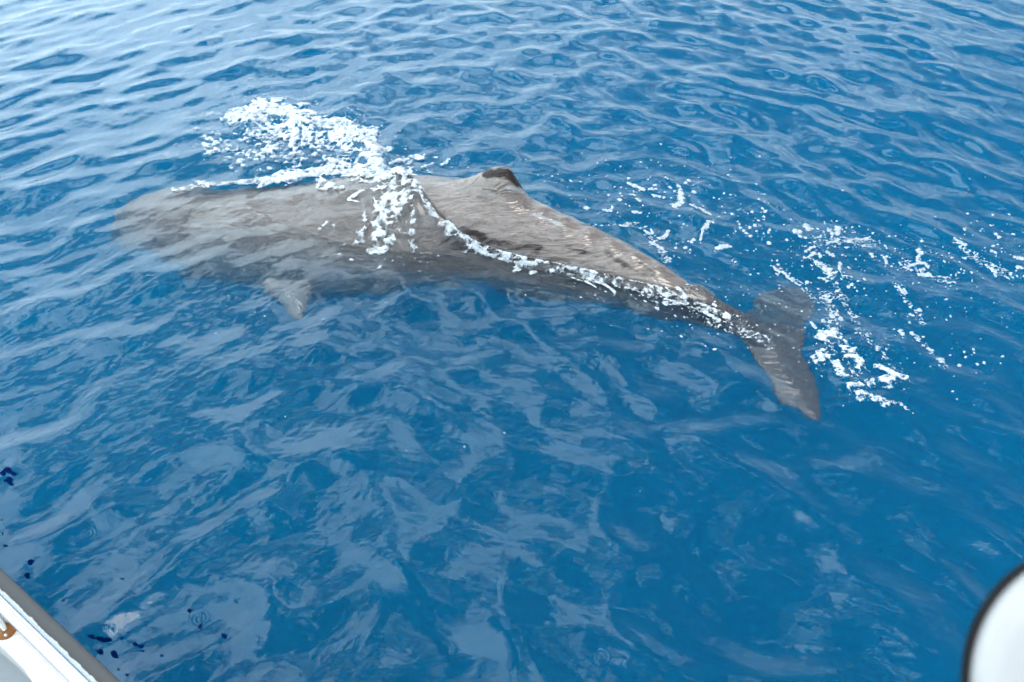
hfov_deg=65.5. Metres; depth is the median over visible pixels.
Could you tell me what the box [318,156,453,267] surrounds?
splash foam
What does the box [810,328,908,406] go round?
tail foam
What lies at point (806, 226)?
foam flecks
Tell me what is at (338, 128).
breaking foam
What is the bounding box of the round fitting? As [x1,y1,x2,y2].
[961,562,1023,681]
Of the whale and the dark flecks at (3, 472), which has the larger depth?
the whale
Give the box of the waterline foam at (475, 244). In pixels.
[420,194,738,321]
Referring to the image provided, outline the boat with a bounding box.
[0,568,120,681]
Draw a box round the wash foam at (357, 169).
[172,156,389,190]
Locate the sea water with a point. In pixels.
(628, 496)
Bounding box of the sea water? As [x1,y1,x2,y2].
[0,0,1023,681]
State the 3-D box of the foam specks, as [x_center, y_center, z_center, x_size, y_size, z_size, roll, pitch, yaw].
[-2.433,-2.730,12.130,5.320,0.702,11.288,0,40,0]
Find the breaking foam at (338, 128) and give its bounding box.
[175,96,448,175]
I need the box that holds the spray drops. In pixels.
[232,85,400,154]
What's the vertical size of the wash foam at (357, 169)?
0.756 m
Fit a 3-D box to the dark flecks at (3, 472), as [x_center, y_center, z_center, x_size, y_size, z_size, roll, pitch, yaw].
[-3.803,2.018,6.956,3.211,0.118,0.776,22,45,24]
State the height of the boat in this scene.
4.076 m
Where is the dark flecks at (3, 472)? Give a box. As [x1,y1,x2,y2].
[0,467,226,675]
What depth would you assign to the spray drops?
13.00 m
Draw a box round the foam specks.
[215,48,525,450]
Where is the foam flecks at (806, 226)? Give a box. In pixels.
[537,143,1023,413]
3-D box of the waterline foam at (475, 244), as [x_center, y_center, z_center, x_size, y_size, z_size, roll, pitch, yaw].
[0.676,-1.311,10.594,5.072,0.876,1.219,17,43,19]
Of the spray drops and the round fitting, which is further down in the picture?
the round fitting

